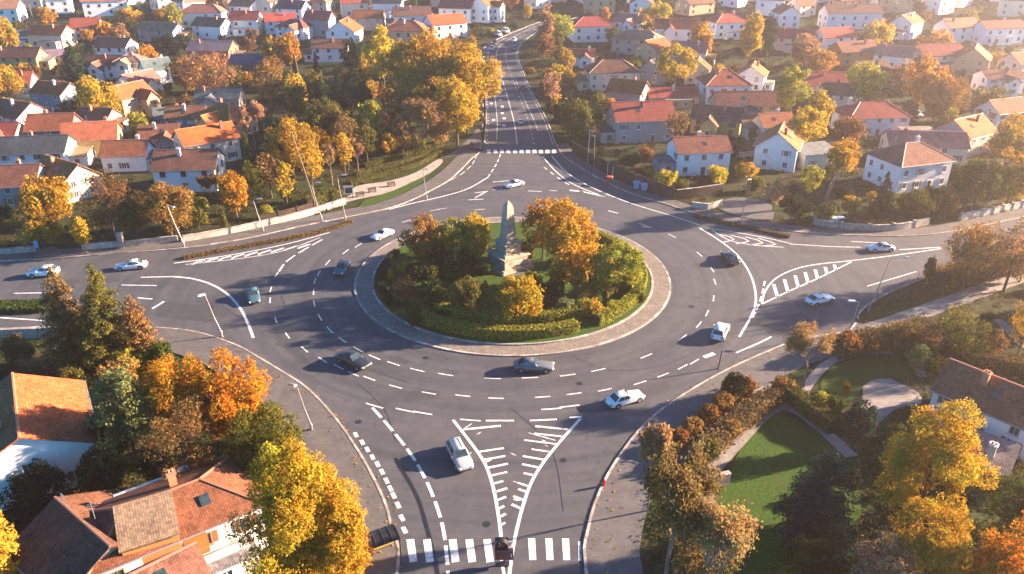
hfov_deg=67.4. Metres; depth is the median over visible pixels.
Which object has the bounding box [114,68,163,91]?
house
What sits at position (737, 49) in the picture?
shrub
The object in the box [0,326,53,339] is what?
garden wall
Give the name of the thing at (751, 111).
house
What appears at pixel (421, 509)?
tar seam
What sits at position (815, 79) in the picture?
house
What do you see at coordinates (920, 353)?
shrub
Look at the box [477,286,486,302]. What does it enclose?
shrub
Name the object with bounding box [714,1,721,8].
shrub
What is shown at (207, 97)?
house
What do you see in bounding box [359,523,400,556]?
bus shelter
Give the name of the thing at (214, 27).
house
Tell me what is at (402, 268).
shrub
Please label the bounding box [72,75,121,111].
broadleaf tree
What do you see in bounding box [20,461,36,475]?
window
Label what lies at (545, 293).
shrub
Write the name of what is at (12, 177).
house
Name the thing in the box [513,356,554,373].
car
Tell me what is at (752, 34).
broadleaf tree
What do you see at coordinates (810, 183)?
broadleaf tree
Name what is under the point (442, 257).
broadleaf tree
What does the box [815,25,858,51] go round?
house
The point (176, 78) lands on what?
broadleaf tree
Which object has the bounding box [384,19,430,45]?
house
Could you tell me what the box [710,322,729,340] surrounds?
car
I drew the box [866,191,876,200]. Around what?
shrub
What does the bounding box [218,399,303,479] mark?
broadleaf tree
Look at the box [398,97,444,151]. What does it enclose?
bare tree
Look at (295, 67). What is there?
conifer tree
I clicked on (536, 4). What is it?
house
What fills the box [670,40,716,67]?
house
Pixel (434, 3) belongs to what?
house
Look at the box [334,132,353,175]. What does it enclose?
broadleaf tree
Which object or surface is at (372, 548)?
broadleaf tree
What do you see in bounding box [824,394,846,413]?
shrub
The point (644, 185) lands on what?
wheelie bin
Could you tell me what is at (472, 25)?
shrub
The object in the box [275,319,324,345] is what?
asphalt patch
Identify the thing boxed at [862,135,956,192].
house
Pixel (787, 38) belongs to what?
house
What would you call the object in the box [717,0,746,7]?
house
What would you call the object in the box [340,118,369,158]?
broadleaf tree
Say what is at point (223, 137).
house
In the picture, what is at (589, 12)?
broadleaf tree
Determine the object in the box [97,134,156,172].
house
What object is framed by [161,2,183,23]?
broadleaf tree
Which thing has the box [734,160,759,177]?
shrub
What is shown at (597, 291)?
conifer tree
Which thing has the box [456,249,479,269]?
shrub
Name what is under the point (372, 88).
broadleaf tree
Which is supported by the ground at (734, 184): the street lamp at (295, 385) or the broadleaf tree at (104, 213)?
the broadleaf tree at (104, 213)
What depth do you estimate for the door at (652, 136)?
204.34 m
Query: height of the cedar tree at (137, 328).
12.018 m
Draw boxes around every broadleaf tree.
[0,16,20,46]
[0,63,24,98]
[0,331,37,367]
[0,458,71,517]
[0,510,21,573]
[11,20,27,29]
[12,63,27,71]
[12,173,75,220]
[13,214,64,247]
[26,64,41,76]
[33,6,58,24]
[57,100,75,112]
[61,50,82,63]
[68,216,91,253]
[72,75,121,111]
[72,438,125,492]
[75,168,130,237]
[79,29,93,41]
[84,363,155,469]
[88,408,136,462]
[90,20,111,36]
[93,350,141,380]
[107,22,129,36]
[107,344,149,372]
[113,5,144,26]
[115,196,151,238]
[120,18,132,33]
[126,111,145,129]
[130,181,195,235]
[132,117,148,132]
[133,377,163,406]
[135,42,159,58]
[135,440,169,480]
[137,393,216,479]
[138,352,210,450]
[145,338,175,366]
[151,33,186,57]
[152,6,164,21]
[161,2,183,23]
[161,55,199,96]
[175,51,239,92]
[176,94,190,105]
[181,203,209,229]
[182,31,196,50]
[189,345,272,439]
[190,67,206,87]
[213,169,247,221]
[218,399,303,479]
[221,64,243,87]
[223,435,369,573]
[237,160,266,210]
[241,36,257,52]
[242,71,253,85]
[245,27,259,40]
[248,441,281,493]
[252,61,283,109]
[254,152,282,197]
[258,36,280,63]
[258,54,285,77]
[258,113,287,148]
[259,116,320,177]
[271,161,296,208]
[275,31,300,70]
[281,70,293,87]
[282,70,307,101]
[283,83,307,125]
[287,93,304,121]
[293,139,325,192]
[300,95,344,135]
[302,126,335,169]
[303,70,324,91]
[303,77,329,107]
[313,473,372,573]
[319,100,357,145]
[324,82,353,116]
[329,111,361,166]
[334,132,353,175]
[339,37,365,77]
[339,529,375,568]
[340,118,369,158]
[341,75,362,97]
[342,70,351,85]
[351,80,373,113]
[353,117,377,160]
[354,64,372,83]
[355,53,367,79]
[356,99,384,151]
[361,24,393,85]
[365,79,378,99]
[366,57,376,69]
[374,83,389,107]
[375,35,433,121]
[376,83,404,133]
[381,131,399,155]
[389,117,410,152]
[390,274,417,303]
[394,25,485,94]
[396,92,417,130]
[396,212,447,264]
[399,62,450,137]
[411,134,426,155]
[415,276,452,306]
[419,0,430,5]
[422,37,490,128]
[426,247,455,270]
[427,45,504,132]
[427,123,446,143]
[430,73,481,145]
[430,111,452,148]
[433,216,471,257]
[445,33,461,48]
[447,274,482,315]
[460,211,492,256]
[465,35,476,52]
[495,274,545,319]
[504,0,518,9]
[519,197,563,259]
[523,3,532,21]
[533,32,557,61]
[536,3,555,59]
[536,195,601,283]
[539,75,558,92]
[540,71,561,101]
[546,63,566,82]
[547,13,573,40]
[549,94,566,111]
[550,93,574,126]
[554,36,562,50]
[554,97,593,141]
[556,47,575,81]
[563,259,593,289]
[566,70,576,88]
[577,100,603,125]
[585,9,597,15]
[589,90,609,113]
[590,239,645,296]
[592,259,618,288]
[601,6,610,19]
[604,25,618,46]
[604,97,614,109]
[621,262,644,288]
[639,15,653,30]
[641,0,673,25]
[654,41,698,84]
[665,110,689,136]
[668,528,743,573]
[688,22,713,51]
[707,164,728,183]
[713,64,726,69]
[739,9,764,63]
[740,19,766,54]
[747,58,767,67]
[748,127,758,146]
[761,13,780,60]
[765,177,790,211]
[775,63,813,111]
[778,193,815,220]
[783,531,852,573]
[787,105,827,141]
[789,32,820,69]
[799,164,825,196]
[808,90,836,140]
[809,48,838,70]
[832,115,868,140]
[839,396,881,449]
[840,195,862,215]
[844,61,890,101]
[849,525,923,573]
[862,19,895,42]
[872,397,1003,529]
[881,319,916,347]
[881,496,978,573]
[890,64,908,88]
[895,187,937,220]
[900,51,953,108]
[901,103,919,117]
[911,328,943,357]
[914,28,962,46]
[915,2,927,14]
[920,75,972,122]
[923,185,944,207]
[923,256,936,290]
[934,302,994,358]
[936,190,962,218]
[941,220,1005,289]
[942,107,960,123]
[950,156,1010,208]
[955,76,970,93]
[961,10,978,20]
[962,510,1023,573]
[967,85,1011,115]
[972,258,999,284]
[977,216,1023,291]
[982,111,1023,163]
[985,3,997,20]
[986,471,1023,539]
[989,146,1023,203]
[1001,238,1023,281]
[1007,300,1023,357]
[1013,13,1023,21]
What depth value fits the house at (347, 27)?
315.63 m
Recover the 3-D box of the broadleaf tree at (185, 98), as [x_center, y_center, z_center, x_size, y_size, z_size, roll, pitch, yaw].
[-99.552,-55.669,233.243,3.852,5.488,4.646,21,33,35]
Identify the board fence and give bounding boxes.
[256,200,319,220]
[572,140,674,199]
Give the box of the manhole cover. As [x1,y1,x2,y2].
[482,521,489,526]
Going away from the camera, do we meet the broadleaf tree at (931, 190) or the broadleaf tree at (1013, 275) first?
the broadleaf tree at (1013, 275)
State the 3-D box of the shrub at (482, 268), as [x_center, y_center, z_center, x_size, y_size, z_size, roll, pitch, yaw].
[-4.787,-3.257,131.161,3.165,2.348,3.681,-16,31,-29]
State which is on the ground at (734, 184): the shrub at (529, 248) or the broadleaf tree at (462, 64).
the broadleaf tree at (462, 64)
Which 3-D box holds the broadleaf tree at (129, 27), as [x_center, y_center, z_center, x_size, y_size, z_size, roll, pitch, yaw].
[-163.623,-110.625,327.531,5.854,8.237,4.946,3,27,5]
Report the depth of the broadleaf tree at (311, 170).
165.37 m
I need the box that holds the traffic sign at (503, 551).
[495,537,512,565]
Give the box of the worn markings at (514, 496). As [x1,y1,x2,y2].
[463,423,568,525]
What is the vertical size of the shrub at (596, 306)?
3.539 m
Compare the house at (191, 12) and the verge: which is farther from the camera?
the house at (191, 12)
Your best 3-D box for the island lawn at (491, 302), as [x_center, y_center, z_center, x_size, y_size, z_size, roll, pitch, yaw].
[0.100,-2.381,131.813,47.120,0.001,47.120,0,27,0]
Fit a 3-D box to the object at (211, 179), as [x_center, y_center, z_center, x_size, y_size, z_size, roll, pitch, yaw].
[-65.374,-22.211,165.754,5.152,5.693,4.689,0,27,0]
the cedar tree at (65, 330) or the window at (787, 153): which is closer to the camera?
the cedar tree at (65, 330)
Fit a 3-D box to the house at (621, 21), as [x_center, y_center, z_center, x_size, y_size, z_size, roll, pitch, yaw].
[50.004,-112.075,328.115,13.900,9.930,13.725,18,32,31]
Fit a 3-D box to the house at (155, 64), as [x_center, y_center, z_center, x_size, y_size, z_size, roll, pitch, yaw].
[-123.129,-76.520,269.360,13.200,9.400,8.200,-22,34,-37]
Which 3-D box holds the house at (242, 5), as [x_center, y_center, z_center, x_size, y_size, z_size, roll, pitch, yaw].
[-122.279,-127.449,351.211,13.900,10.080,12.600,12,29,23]
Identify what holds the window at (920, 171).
in the house at (917, 163)
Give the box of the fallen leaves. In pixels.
[2,145,1022,573]
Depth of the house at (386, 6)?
352.61 m
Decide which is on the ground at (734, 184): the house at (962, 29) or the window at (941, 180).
the house at (962, 29)
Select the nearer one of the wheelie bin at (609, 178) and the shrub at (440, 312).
the shrub at (440, 312)
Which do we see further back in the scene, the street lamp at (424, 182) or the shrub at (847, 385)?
the street lamp at (424, 182)
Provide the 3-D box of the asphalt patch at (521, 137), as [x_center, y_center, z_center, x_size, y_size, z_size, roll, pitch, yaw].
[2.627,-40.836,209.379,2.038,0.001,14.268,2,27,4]
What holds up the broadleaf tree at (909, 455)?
on the ground at (734, 184)
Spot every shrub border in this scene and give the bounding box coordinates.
[668,375,758,454]
[684,378,794,463]
[825,312,940,362]
[922,249,1018,291]
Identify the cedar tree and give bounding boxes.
[36,261,102,374]
[58,39,93,84]
[72,262,141,374]
[118,292,166,374]
[769,445,864,562]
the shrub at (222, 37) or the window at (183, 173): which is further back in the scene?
the shrub at (222, 37)
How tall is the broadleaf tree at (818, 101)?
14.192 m
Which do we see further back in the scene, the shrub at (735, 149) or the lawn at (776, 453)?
the shrub at (735, 149)
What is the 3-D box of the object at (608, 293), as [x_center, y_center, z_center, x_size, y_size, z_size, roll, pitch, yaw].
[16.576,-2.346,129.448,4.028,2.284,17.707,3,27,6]
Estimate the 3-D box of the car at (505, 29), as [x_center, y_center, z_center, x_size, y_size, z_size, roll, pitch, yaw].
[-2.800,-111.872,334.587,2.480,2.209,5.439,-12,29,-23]
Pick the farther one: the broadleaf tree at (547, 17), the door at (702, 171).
the broadleaf tree at (547, 17)
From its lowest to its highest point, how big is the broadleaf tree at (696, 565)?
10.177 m
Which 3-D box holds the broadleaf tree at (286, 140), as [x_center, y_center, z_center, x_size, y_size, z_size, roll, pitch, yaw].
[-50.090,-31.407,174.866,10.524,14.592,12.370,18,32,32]
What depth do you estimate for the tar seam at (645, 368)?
106.11 m
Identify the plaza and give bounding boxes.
[486,258,533,276]
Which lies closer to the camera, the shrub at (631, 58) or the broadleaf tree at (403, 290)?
the broadleaf tree at (403, 290)
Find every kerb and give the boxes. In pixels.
[0,151,480,261]
[147,327,399,573]
[354,217,670,356]
[371,221,653,344]
[480,17,577,143]
[556,144,1022,235]
[583,322,856,573]
[856,278,923,318]
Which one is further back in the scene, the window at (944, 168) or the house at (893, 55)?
the house at (893, 55)
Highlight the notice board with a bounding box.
[343,185,352,198]
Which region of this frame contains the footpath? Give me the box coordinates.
[674,274,1023,572]
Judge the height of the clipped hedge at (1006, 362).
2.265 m
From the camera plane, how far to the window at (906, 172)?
167.39 m
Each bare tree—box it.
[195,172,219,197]
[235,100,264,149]
[316,143,334,184]
[348,142,364,170]
[372,103,390,149]
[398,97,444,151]
[637,422,675,511]
[640,425,725,573]
[693,490,762,573]
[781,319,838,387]
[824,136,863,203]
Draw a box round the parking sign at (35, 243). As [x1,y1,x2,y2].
[33,241,40,253]
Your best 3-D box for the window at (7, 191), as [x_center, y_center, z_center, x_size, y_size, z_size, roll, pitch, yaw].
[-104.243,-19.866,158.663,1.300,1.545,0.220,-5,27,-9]
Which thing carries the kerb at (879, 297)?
on the road at (594, 442)
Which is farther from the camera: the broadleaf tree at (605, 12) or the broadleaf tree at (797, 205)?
the broadleaf tree at (605, 12)
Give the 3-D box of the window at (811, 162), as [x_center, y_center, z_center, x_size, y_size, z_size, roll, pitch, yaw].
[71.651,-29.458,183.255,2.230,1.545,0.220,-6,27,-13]
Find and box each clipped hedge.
[0,298,47,313]
[182,219,353,259]
[302,184,350,204]
[349,149,442,185]
[354,144,442,175]
[363,141,440,167]
[376,249,400,306]
[417,309,580,339]
[432,298,595,325]
[578,289,591,299]
[591,229,647,325]
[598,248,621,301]
[694,214,790,237]
[781,380,842,434]
[838,217,891,223]
[934,334,1006,352]
[958,345,1023,374]
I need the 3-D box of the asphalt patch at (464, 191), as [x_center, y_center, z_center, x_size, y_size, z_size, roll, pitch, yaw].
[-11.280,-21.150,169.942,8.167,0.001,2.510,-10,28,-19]
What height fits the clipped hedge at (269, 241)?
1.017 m
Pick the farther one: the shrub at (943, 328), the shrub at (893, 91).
the shrub at (893, 91)
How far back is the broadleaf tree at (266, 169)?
162.90 m
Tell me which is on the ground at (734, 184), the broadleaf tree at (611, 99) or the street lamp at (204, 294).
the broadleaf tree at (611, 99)
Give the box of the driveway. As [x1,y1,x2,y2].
[717,197,773,219]
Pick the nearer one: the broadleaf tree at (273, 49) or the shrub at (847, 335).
the shrub at (847, 335)
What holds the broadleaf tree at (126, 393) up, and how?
on the ground at (734, 184)
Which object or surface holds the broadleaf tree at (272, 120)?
on the ground at (734, 184)
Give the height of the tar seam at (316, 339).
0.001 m
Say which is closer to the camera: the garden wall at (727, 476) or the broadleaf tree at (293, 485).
the broadleaf tree at (293, 485)
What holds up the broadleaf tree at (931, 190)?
on the ground at (734, 184)
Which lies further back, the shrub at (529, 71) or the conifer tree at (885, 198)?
the shrub at (529, 71)
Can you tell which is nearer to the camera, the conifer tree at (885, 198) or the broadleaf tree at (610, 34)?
the conifer tree at (885, 198)
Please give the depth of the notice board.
164.30 m
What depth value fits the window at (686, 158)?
177.58 m
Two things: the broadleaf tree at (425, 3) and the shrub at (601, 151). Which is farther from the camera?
the broadleaf tree at (425, 3)
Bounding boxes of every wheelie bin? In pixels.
[606,175,612,183]
[633,180,639,188]
[641,182,647,190]
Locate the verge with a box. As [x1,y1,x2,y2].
[358,173,429,206]
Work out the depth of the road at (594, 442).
113.25 m
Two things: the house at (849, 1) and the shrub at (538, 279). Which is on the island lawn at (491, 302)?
the shrub at (538, 279)
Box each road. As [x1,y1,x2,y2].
[0,144,1023,573]
[481,17,574,143]
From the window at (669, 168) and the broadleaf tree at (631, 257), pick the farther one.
the window at (669, 168)
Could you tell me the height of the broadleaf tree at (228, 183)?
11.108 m
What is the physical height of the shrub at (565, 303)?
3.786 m
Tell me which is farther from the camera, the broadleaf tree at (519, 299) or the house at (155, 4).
the house at (155, 4)
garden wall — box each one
[0,245,36,253]
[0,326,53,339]
[82,241,117,249]
[125,235,177,245]
[182,198,345,241]
[676,183,723,199]
[691,199,722,209]
[707,470,731,486]
[730,151,754,157]
[813,217,930,230]
[958,200,1023,220]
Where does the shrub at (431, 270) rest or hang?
on the island lawn at (491, 302)
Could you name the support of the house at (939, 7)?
on the ground at (734, 184)
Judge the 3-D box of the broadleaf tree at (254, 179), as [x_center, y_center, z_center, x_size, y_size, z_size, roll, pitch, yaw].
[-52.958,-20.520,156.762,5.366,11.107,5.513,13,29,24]
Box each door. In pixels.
[184,532,210,553]
[650,134,654,142]
[700,166,705,175]
[874,128,879,135]
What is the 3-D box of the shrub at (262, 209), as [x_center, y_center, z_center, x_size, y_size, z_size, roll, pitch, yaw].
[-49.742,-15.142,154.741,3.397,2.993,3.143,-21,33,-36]
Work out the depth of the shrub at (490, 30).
330.25 m
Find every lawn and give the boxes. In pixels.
[374,222,651,342]
[715,414,860,573]
[820,356,913,400]
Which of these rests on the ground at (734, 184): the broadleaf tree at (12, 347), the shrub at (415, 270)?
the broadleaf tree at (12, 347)
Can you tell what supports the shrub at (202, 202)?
on the ground at (734, 184)
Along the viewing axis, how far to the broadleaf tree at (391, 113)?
197.99 m
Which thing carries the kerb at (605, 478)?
on the road at (594, 442)
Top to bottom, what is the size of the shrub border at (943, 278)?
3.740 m
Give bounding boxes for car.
[25,264,60,277]
[114,258,147,271]
[246,286,260,303]
[333,259,350,275]
[335,349,371,370]
[370,228,394,240]
[444,436,473,471]
[469,142,475,148]
[474,141,482,149]
[491,40,497,44]
[493,30,501,36]
[501,27,509,32]
[503,179,524,188]
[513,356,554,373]
[517,118,522,123]
[519,84,525,90]
[604,389,644,408]
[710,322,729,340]
[720,251,739,264]
[804,293,834,306]
[829,216,838,220]
[865,242,896,252]
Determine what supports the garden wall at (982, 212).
on the ground at (734, 184)
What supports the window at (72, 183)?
in the house at (73, 172)
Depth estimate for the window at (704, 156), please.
178.01 m
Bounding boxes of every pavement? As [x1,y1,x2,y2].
[0,150,478,260]
[54,328,397,573]
[443,127,481,157]
[557,143,1023,234]
[586,323,876,573]
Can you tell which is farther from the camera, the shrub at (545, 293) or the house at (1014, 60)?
the house at (1014, 60)
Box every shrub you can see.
[0,204,14,218]
[51,65,59,71]
[55,365,96,388]
[139,9,147,17]
[145,116,154,124]
[155,89,165,98]
[163,82,171,90]
[191,196,208,209]
[217,33,226,39]
[257,204,273,214]
[280,192,296,202]
[333,65,341,71]
[387,268,393,279]
[388,281,404,292]
[397,260,408,275]
[403,305,420,327]
[406,262,426,280]
[422,265,439,278]
[435,309,449,316]
[437,272,458,283]
[437,281,458,298]
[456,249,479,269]
[469,23,476,29]
[472,26,483,35]
[474,259,492,273]
[477,280,488,290]
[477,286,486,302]
[486,27,494,33]
[509,22,517,28]
[521,239,534,258]
[524,66,535,75]
[525,236,539,245]
[525,269,543,284]
[529,60,538,68]
[536,298,550,310]
[538,67,549,76]
[539,289,547,300]
[545,101,551,109]
[546,277,565,298]
[547,258,558,267]
[548,263,569,281]
[549,2,556,8]
[550,297,559,305]
[555,296,574,314]
[574,294,588,303]
[581,297,603,316]
[583,88,592,96]
[588,270,595,278]
[589,44,598,51]
[592,146,605,155]
[595,53,603,60]
[605,299,624,311]
[618,152,640,166]
[626,55,635,61]
[630,283,648,301]
[631,58,643,67]
[638,144,654,159]
[641,168,659,180]
[655,169,677,185]
[671,427,689,445]
[672,178,689,191]
[685,416,704,435]
[687,454,707,471]
[693,437,721,459]
[697,403,720,422]
[706,58,714,65]
[712,391,734,414]
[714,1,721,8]
[720,371,747,396]
[722,53,730,59]
[722,133,734,142]
[726,419,743,436]
[728,63,736,69]
[730,143,738,158]
[734,46,740,53]
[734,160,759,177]
[743,374,755,394]
[747,174,766,191]
[772,374,796,387]
[812,202,839,219]
[814,173,828,183]
[814,390,828,404]
[824,162,839,174]
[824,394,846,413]
[834,185,854,201]
[836,329,863,354]
[841,380,852,391]
[842,467,862,492]
[859,330,885,353]
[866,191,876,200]
[883,421,907,441]
[888,86,899,95]
[889,341,909,359]
[904,344,932,369]
[921,13,931,20]
[928,354,948,372]
[936,319,967,336]
[948,476,990,510]
[955,69,966,76]
[975,323,1010,353]
[980,5,987,13]
[980,310,996,322]
[990,52,1003,62]
[994,328,1011,338]
[1004,45,1014,53]
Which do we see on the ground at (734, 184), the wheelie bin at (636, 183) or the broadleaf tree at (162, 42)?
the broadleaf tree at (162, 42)
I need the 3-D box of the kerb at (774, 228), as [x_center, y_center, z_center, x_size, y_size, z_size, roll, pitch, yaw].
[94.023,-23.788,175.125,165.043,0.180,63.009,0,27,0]
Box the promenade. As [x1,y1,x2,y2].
[346,159,442,201]
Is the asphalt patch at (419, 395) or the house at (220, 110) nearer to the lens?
the asphalt patch at (419, 395)
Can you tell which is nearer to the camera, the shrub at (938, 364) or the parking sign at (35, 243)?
the shrub at (938, 364)
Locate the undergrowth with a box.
[0,0,1023,572]
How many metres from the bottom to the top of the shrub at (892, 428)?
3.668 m
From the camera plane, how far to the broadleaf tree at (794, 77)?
213.94 m
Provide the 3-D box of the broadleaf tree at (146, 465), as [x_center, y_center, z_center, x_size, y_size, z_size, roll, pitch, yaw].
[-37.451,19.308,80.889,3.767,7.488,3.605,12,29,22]
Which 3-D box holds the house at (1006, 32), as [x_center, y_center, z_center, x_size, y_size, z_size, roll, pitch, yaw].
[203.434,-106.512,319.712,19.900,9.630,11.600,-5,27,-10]
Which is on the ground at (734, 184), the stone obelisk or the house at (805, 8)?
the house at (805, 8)
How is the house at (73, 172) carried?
on the ground at (734, 184)
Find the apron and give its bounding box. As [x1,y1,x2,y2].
[356,217,668,354]
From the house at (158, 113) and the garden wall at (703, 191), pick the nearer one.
the garden wall at (703, 191)
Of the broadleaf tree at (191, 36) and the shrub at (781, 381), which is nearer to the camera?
the shrub at (781, 381)
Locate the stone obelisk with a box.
[482,201,533,275]
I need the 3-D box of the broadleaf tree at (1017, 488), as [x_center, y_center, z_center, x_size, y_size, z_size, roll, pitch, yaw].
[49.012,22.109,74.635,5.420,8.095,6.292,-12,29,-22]
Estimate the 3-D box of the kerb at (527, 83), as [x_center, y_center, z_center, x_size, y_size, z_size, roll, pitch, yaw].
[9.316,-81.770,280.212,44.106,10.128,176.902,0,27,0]
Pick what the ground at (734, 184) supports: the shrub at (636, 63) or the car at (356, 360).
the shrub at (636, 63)
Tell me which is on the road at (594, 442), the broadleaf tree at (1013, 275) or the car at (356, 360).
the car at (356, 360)
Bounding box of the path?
[38,246,60,256]
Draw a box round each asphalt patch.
[33,278,119,283]
[152,302,230,321]
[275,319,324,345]
[379,390,439,401]
[443,188,478,194]
[517,130,525,144]
[626,380,671,395]
[728,260,742,278]
[755,313,821,336]
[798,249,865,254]
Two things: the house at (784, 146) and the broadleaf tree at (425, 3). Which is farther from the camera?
the broadleaf tree at (425, 3)
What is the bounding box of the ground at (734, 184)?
[0,0,1023,573]
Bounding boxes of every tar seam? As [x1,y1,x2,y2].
[269,269,409,383]
[358,383,395,440]
[393,457,439,573]
[512,409,562,509]
[577,348,703,370]
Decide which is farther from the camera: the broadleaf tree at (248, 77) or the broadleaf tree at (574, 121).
the broadleaf tree at (248, 77)
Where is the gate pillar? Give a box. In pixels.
[115,232,124,247]
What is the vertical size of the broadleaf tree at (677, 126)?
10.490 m
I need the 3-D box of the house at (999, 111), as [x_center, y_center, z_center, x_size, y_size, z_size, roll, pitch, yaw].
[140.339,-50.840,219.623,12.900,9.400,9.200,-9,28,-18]
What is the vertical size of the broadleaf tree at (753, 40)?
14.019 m
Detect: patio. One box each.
[848,379,921,425]
[960,427,1021,489]
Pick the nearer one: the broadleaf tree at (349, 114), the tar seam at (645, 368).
the tar seam at (645, 368)
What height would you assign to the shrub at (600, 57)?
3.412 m
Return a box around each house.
[0,0,27,22]
[0,46,55,69]
[0,98,51,123]
[0,118,25,135]
[0,130,94,166]
[0,158,46,207]
[0,372,100,511]
[1,69,39,97]
[7,452,267,573]
[12,27,29,46]
[20,0,45,7]
[22,109,84,134]
[25,24,77,49]
[26,79,85,110]
[38,154,102,203]
[41,47,64,64]
[45,0,74,13]
[60,115,123,159]
[69,16,102,39]
[77,104,130,133]
[80,0,127,16]
[83,53,122,81]
[87,35,138,55]
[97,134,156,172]
[105,79,160,117]
[112,51,149,77]
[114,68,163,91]
[127,0,146,4]
[135,21,191,41]
[137,54,173,83]
[137,119,180,148]
[149,0,171,9]
[149,147,226,191]
[152,103,177,123]
[163,100,207,127]
[170,0,205,11]
[171,120,241,161]
[180,2,229,27]
[185,39,245,64]
[187,16,233,39]
[191,97,258,136]
[193,85,245,106]
[222,0,230,7]
[223,52,264,72]
[227,0,256,11]
[228,10,264,35]
[251,0,277,13]
[263,11,295,34]
[273,16,314,40]
[274,0,311,19]
[302,9,336,36]
[303,37,348,62]
[307,0,335,10]
[325,17,363,43]
[339,0,372,17]
[351,8,386,30]
[371,0,403,17]
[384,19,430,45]
[385,5,431,25]
[421,13,467,39]
[430,0,439,6]
[437,0,473,22]
[473,0,505,22]
[524,0,550,8]
[551,0,566,1]
[567,47,595,67]
[568,14,614,42]
[576,55,641,91]
[583,0,615,13]
[596,96,675,143]
[604,74,651,101]
[611,28,661,54]
[612,12,646,32]
[629,0,653,13]
[634,36,670,61]
[637,56,670,85]
[648,82,701,108]
[653,130,733,175]
[654,17,696,42]
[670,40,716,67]
[674,0,715,15]
[684,56,711,84]
[689,103,744,137]
[695,67,752,104]
[705,11,747,39]
[708,86,781,112]
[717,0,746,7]
[737,60,774,90]
[740,100,764,130]
[740,108,793,139]
[753,120,831,172]
[755,0,785,15]
[771,3,801,27]
[774,26,816,52]
[786,0,817,16]
[799,70,849,93]
[808,79,874,107]
[815,0,827,2]
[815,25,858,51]
[817,3,885,28]
[827,39,876,66]
[828,0,870,3]
[830,95,912,136]
[846,58,893,87]
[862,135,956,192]
[873,43,922,69]
[878,126,970,164]
[879,0,913,12]
[890,12,924,39]
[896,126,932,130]
[906,64,956,86]
[914,41,963,67]
[921,0,955,14]
[928,358,1023,462]
[930,113,997,157]
[931,17,977,41]
[953,43,992,75]
[955,0,972,7]
[970,66,1023,96]
[971,18,1023,45]
[973,93,1023,127]
[996,0,1023,16]
[996,49,1023,71]
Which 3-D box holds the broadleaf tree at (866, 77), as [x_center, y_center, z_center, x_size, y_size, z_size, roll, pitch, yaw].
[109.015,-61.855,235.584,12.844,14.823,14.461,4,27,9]
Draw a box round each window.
[0,156,9,161]
[4,188,11,194]
[4,198,16,205]
[19,155,25,160]
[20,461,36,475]
[33,155,42,159]
[43,102,49,107]
[49,154,60,157]
[67,468,87,481]
[70,181,76,188]
[72,190,81,198]
[107,163,112,169]
[109,567,125,573]
[119,162,128,168]
[150,99,157,104]
[159,172,165,177]
[180,171,186,176]
[200,529,218,549]
[220,567,233,573]
[227,140,232,146]
[228,151,237,157]
[233,514,256,532]
[620,124,628,130]
[620,135,627,140]
[664,166,672,172]
[682,167,687,173]
[684,155,689,161]
[694,126,699,131]
[701,154,706,160]
[718,153,723,159]
[727,123,735,127]
[760,160,766,165]
[763,148,768,154]
[781,150,791,156]
[782,162,787,168]
[808,160,816,165]
[866,171,871,178]
[869,159,873,166]
[876,175,881,182]
[879,163,884,170]
[899,118,907,122]
[899,182,908,189]
[903,170,908,176]
[912,181,920,187]
[915,168,924,175]
[937,396,952,405]
[938,178,943,184]
[941,165,947,172]
[952,155,962,161]
[973,413,985,423]
[988,112,996,118]
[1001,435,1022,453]
[1006,426,1020,438]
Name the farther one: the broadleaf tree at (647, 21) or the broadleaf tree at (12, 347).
the broadleaf tree at (647, 21)
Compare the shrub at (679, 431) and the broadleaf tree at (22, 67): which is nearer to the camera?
the shrub at (679, 431)
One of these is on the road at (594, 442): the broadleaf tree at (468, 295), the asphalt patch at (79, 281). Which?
the asphalt patch at (79, 281)
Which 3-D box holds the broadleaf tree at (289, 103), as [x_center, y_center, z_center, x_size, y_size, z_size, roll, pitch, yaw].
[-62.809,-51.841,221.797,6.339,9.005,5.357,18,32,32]
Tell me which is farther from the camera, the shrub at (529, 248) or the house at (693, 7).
the house at (693, 7)
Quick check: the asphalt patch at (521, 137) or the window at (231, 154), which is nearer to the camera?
the window at (231, 154)
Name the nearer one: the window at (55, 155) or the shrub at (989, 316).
the shrub at (989, 316)
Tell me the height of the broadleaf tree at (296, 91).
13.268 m
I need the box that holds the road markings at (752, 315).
[0,27,941,573]
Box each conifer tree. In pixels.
[84,33,88,50]
[88,38,98,53]
[218,205,229,228]
[241,130,256,173]
[292,53,299,75]
[312,50,319,73]
[333,68,340,85]
[589,271,602,303]
[866,171,894,219]
[990,36,996,52]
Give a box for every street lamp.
[167,206,184,246]
[197,293,222,336]
[253,198,263,230]
[288,382,312,429]
[311,182,322,220]
[337,174,346,219]
[423,168,427,199]
[591,135,594,166]
[740,178,751,220]
[848,300,858,329]
[867,256,910,313]
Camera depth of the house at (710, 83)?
240.93 m
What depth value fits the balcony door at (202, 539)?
70.66 m
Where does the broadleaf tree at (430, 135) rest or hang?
on the ground at (734, 184)
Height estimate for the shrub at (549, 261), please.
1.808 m
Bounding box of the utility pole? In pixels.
[291,131,314,201]
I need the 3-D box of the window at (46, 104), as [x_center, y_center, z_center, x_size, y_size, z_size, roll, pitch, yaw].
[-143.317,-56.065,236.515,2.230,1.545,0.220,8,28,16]
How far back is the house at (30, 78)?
250.41 m
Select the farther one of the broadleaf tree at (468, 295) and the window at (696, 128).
the window at (696, 128)

